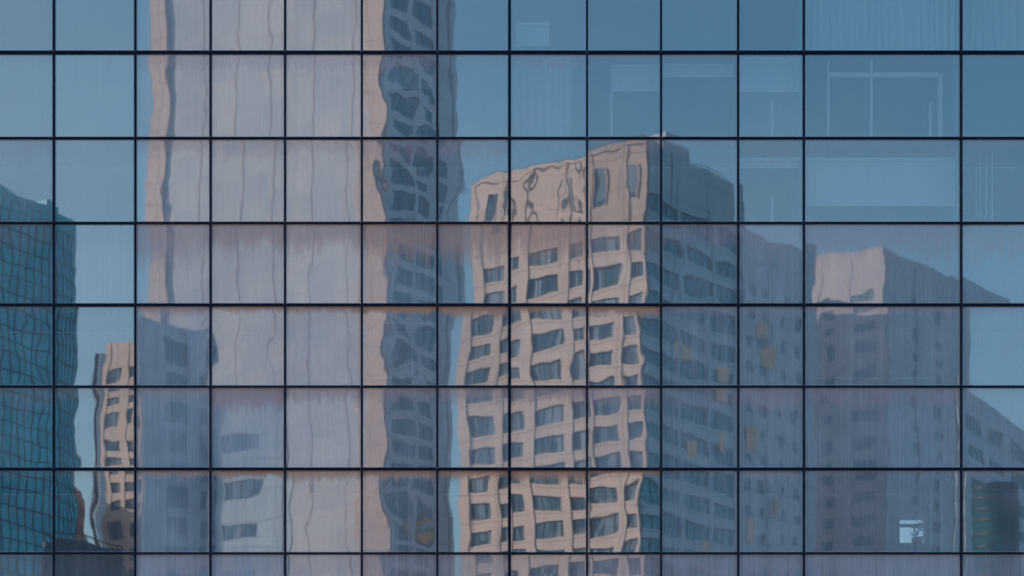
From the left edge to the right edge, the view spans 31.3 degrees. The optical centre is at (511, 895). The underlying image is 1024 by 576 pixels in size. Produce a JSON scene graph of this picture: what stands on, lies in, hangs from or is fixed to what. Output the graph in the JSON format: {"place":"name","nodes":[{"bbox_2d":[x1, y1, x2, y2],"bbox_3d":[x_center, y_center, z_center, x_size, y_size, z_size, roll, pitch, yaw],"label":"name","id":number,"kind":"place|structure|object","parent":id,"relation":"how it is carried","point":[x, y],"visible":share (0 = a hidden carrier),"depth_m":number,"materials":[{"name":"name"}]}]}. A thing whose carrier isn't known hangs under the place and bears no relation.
{"place":"outdoors","nodes":[
{"label":"outdoors","id":0,"kind":"place"},
{"bbox_2d":[57,227,133,302],"bbox_3d":[-9.200,-13.924,40.320,1.735,1.735,0.100,0,0,0],"label":"window pane","id":1,"kind":"structure","parent":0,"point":[95,264],"depth_m":40.32,"materials":[{"name":"glass"}]},
{"bbox_2d":[141,57,208,136],"bbox_3d":[-7.472,-17.642,40.319,1.600,1.818,0.098,0,0,0],"label":"window pane","id":2,"kind":"structure","parent":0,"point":[174,97],"depth_m":40.32,"materials":[{"name":"glass"}]},
{"bbox_2d":[141,149,208,221],"bbox_3d":[-7.472,-15.762,40.320,1.600,1.801,0.098,0,0,0],"label":"window pane","id":3,"kind":"structure","parent":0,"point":[174,185],"depth_m":40.32,"materials":[{"name":"glass"}]},
{"bbox_2d":[141,0,208,49],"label":"window pane","id":4,"kind":"structure","parent":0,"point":[174,24],"depth_m":40.32,"materials":[{"name":"glass"}]},
{"bbox_2d":[213,149,283,221],"bbox_3d":[-5.822,-15.762,40.320,1.581,1.801,0.097,0,0,0],"label":"window pane","id":5,"kind":"structure","parent":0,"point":[248,185],"depth_m":40.32,"materials":[{"name":"glass"}]},
{"bbox_2d":[213,0,283,49],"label":"window pane","id":6,"kind":"structure","parent":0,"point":[248,24],"depth_m":40.32,"materials":[{"name":"glass"}]},
{"bbox_2d":[287,57,359,136],"bbox_3d":[-4.156,-17.642,40.319,1.631,1.818,0.098,0,0,0],"label":"window pane","id":7,"kind":"structure","parent":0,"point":[323,96],"depth_m":40.32,"materials":[{"name":"glass"}]},
{"bbox_2d":[287,149,359,221],"bbox_3d":[-4.156,-15.762,40.319,1.631,1.801,0.099,0,0,0],"label":"window pane","id":8,"kind":"structure","parent":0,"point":[323,185],"depth_m":40.32,"materials":[{"name":"glass"}]},
{"bbox_2d":[287,234,359,302],"bbox_3d":[-4.156,-13.924,40.318,1.631,1.735,0.097,0,0,0],"label":"window pane","id":9,"kind":"structure","parent":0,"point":[328,271],"depth_m":40.32,"materials":[{"name":"glass"}]},
{"bbox_2d":[287,0,359,49],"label":"window pane","id":10,"kind":"structure","parent":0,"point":[323,24],"depth_m":40.32,"materials":[{"name":"glass"}]},
{"bbox_2d":[900,520,922,542],"label":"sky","id":11,"kind":"structure","parent":0,"point":[905,532],"materials":[{"name":"blue"}]},
{"label":"ground","id":12,"kind":"structure","parent":0,"visible":0},
{"bbox_2d":[0,0,1023,575],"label":"office building","id":13,"kind":"structure","parent":12,"relation":"on","point":[592,264],"depth_m":41.17,"materials":[{"name":"glass"}]},
{"bbox_2d":[0,555,51,575],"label":"curtain","id":14,"kind":"object","parent":13,"relation":"hanging from","point":[26,565],"visible":1,"depth_m":40.32,"materials":[{"name":"fabric"}]},
{"bbox_2d":[141,240,208,302],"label":"curtain","id":15,"kind":"object","parent":13,"relation":"hanging from","point":[180,280],"visible":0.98,"depth_m":40.32,"materials":[{"name":"fabric"}]},
{"bbox_2d":[213,57,283,136],"bbox_3d":[-5.822,-17.642,40.321,1.581,1.818,0.098,0,0,0],"label":"curtain","id":16,"kind":"object","parent":13,"relation":"hanging from","point":[248,96],"visible":0.98,"depth_m":40.32,"materials":[{"name":"fabric glass"}]},
{"bbox_2d":[213,237,283,302],"bbox_3d":[-5.822,-13.924,40.320,1.581,1.735,0.097,0,0,0],"label":"curtain","id":17,"kind":"object","parent":13,"relation":"hanging from","point":[250,276],"visible":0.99,"depth_m":40.32,"materials":[{"name":"fabric glass"}]},
{"bbox_2d":[217,542,283,550],"bbox_3d":[-5.790,-7.725,40.503,1.460,0.198,0.086,0,0,0],"label":"frame","id":18,"kind":"object","parent":13,"relation":"on","point":[249,543],"visible":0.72,"depth_m":40.46,"materials":[{"name":"white paint"}]},
{"bbox_2d":[233,409,282,466],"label":"curtain","id":19,"kind":"object","parent":13,"relation":"hanging from","point":[269,454],"visible":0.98,"depth_m":40.33,"materials":[{"name":"fabric"}]},
{"bbox_2d":[287,314,358,384],"bbox_3d":[-4.156,-12.121,40.320,1.631,1.731,0.100,0,0,0],"label":"curtain","id":20,"kind":"object","parent":13,"relation":"hanging from","point":[326,352],"visible":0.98,"depth_m":40.32,"materials":[{"name":"fabric"}]},
{"bbox_2d":[287,395,359,466],"bbox_3d":[-4.156,-10.313,40.319,1.631,1.746,0.099,0,0,0],"label":"curtain","id":21,"kind":"object","parent":13,"relation":"hanging from","point":[325,433],"visible":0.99,"depth_m":40.32,"materials":[{"name":"fabric"}]},
{"bbox_2d":[366,245,435,302],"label":"curtain","id":22,"kind":"object","parent":13,"relation":"hanging from","point":[411,279],"visible":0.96,"depth_m":40.32,"materials":[{"name":"fabric"}]},
{"bbox_2d":[384,63,432,88],"bbox_3d":[-2.284,-18.051,40.280,1.071,0.548,0.070,0,0,0],"label":"roller blind","id":23,"kind":"object","parent":13,"relation":"attached to","point":[408,75],"visible":1,"depth_m":40.28,"materials":[{"name":"fabric"}]},
{"bbox_2d":[516,22,548,45],"bbox_3d":[0.451,-18.975,40.280,0.733,0.505,0.070,0,0,0],"label":"roller blind","id":24,"kind":"object","parent":13,"relation":"attached to","point":[532,33],"visible":1,"depth_m":40.28,"materials":[{"name":"fabric"}]},
{"bbox_2d":[511,57,571,136],"bbox_3d":[0.646,-17.642,40.320,1.341,1.818,0.098,0,0,0],"label":"curtain","id":25,"kind":"object","parent":13,"relation":"hanging from","point":[541,96],"visible":0.98,"depth_m":40.32,"materials":[{"name":"fabric"}]},
{"bbox_2d":[511,396,583,466],"bbox_3d":[0.799,-10.313,40.320,1.649,1.746,0.100,0,0,0],"label":"curtain","id":26,"kind":"object","parent":13,"relation":"hanging from","point":[547,433],"visible":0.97,"depth_m":40.32,"materials":[{"name":"fabric"}]},
{"bbox_2d":[610,65,658,136],"bbox_3d":[2.715,-17.598,40.502,1.092,1.573,0.083,0,0,0],"label":"frame","id":27,"kind":"object","parent":13,"relation":"on","point":[611,113],"visible":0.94,"depth_m":40.46,"materials":[{"name":"blue paint"}]},
{"bbox_2d":[612,64,659,91],"bbox_3d":[2.735,-18.016,40.280,1.043,0.590,0.070,0,0,0],"label":"roller blind","id":28,"kind":"object","parent":13,"relation":"attached to","point":[635,77],"visible":1,"depth_m":40.28,"materials":[{"name":"fabric"}]},
{"bbox_2d":[664,63,733,77],"bbox_3d":[4.110,-18.178,40.280,1.537,0.294,0.070,0,0,0],"label":"roller blind","id":29,"kind":"object","parent":13,"relation":"attached to","point":[698,70],"visible":1,"depth_m":40.28,"materials":[{"name":"fabric"}]},
{"bbox_2d":[740,399,798,466],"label":"curtain","id":30,"kind":"object","parent":13,"relation":"hanging from","point":[768,438],"visible":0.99,"depth_m":40.32,"materials":[{"name":"fabric"}]},
{"bbox_2d":[740,227,798,302],"bbox_3d":[5.708,-13.924,40.319,1.388,1.735,0.099,0,0,0],"label":"curtain","id":31,"kind":"object","parent":13,"relation":"hanging from","point":[766,276],"visible":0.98,"depth_m":40.32,"materials":[{"name":"fabric"}]},
{"bbox_2d":[740,57,798,91],"bbox_3d":[5.703,-18.136,40.280,1.368,0.858,0.070,0,0,0],"label":"roller blind","id":32,"kind":"object","parent":13,"relation":"attached to","point":[769,74],"visible":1,"depth_m":40.28,"materials":[{"name":"fabric"}]},
{"bbox_2d":[740,158,798,168],"bbox_3d":[5.703,-16.141,40.280,1.368,0.223,0.070,0,0,0],"label":"roller blind","id":33,"kind":"object","parent":13,"relation":"attached to","point":[769,163],"visible":1,"depth_m":40.28,"materials":[{"name":"fabric"}]},
{"bbox_2d":[770,199,773,221],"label":"frame","id":34,"kind":"object","parent":13,"relation":"on","point":[771,220],"visible":0.79,"depth_m":40.46,"materials":[{"name":"blue paint"}]},
{"bbox_2d":[771,100,773,136],"bbox_3d":[5.762,-17.208,40.502,0.071,0.822,0.083,0,0,0],"label":"frame","id":35,"kind":"object","parent":13,"relation":"on","point":[772,118],"visible":0.63,"depth_m":40.46,"materials":[{"name":"blue paint"}]},
{"bbox_2d":[811,316,943,384],"bbox_3d":[8.094,-12.070,40.503,2.920,1.517,0.086,0,0,0],"label":"frame","id":36,"kind":"object","parent":13,"relation":"on","point":[941,351],"visible":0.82,"depth_m":40.47,"materials":[{"name":"white paint"}]},
{"bbox_2d":[805,389,954,466],"bbox_3d":[8.166,-10.313,40.321,3.407,1.746,0.097,0,0,0],"label":"curtain","id":37,"kind":"object","parent":13,"relation":"hanging from","point":[903,430],"visible":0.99,"depth_m":40.32,"materials":[{"name":"fabric"}]},
{"bbox_2d":[805,0,954,49],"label":"curtain","id":38,"kind":"object","parent":13,"relation":"hanging from","point":[879,24],"visible":0.97,"depth_m":40.32,"materials":[{"name":"fabric"}]},
{"bbox_2d":[806,158,955,205],"bbox_3d":[8.135,-15.725,40.280,3.299,1.055,0.070,0,0,0],"label":"roller blind","id":39,"kind":"object","parent":13,"relation":"attached to","point":[880,181],"visible":1,"depth_m":40.28,"materials":[{"name":"fabric"}]},
{"bbox_2d":[827,61,941,136],"bbox_3d":[8.243,-17.626,40.456,2.541,1.671,0.092,0,0,0],"label":"frame","id":40,"kind":"object","parent":13,"relation":"on","point":[871,74],"visible":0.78,"depth_m":40.42,"materials":[{"name":"white paint"}]},
{"bbox_2d":[896,518,927,545],"bbox_3d":[9.399,-8.578,42.980,0.727,0.712,0.080,0,0,0],"label":"rear window frame","id":41,"kind":"structure","parent":13,"relation":"in","point":[898,525],"depth_m":42.95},
{"bbox_2d":[911,521,925,546],"bbox_3d":[9.494,-8.471,42.758,0.464,0.603,0.404,0,0,0],"label":"potted plant","id":42,"kind":"object","parent":13,"relation":"on","point":[916,540],"visible":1,"depth_m":42.68,"materials":[{"name":"grey plant"}]},
{"bbox_2d":[930,479,942,550],"bbox_3d":[9.402,-8.470,40.502,0.291,1.630,0.083,0,0,0],"label":"frame","id":43,"kind":"object","parent":13,"relation":"on","point":[941,514],"visible":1,"depth_m":40.46,"materials":[{"name":"white paint"}]},
{"bbox_2d":[975,152,992,219],"bbox_3d":[10.454,-15.748,40.505,0.385,1.531,0.081,0,0,-1],"label":"frame","id":44,"kind":"object","parent":13,"relation":"on","point":[985,188],"visible":1,"depth_m":40.49,"materials":[{"name":"blue paint"}]},
{"bbox_2d":[963,0,1023,49],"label":"curtain","id":45,"kind":"object","parent":13,"relation":"hanging from","point":[993,24],"visible":0.98,"depth_m":40.32,"materials":[{"name":"fabric"}]}
]}

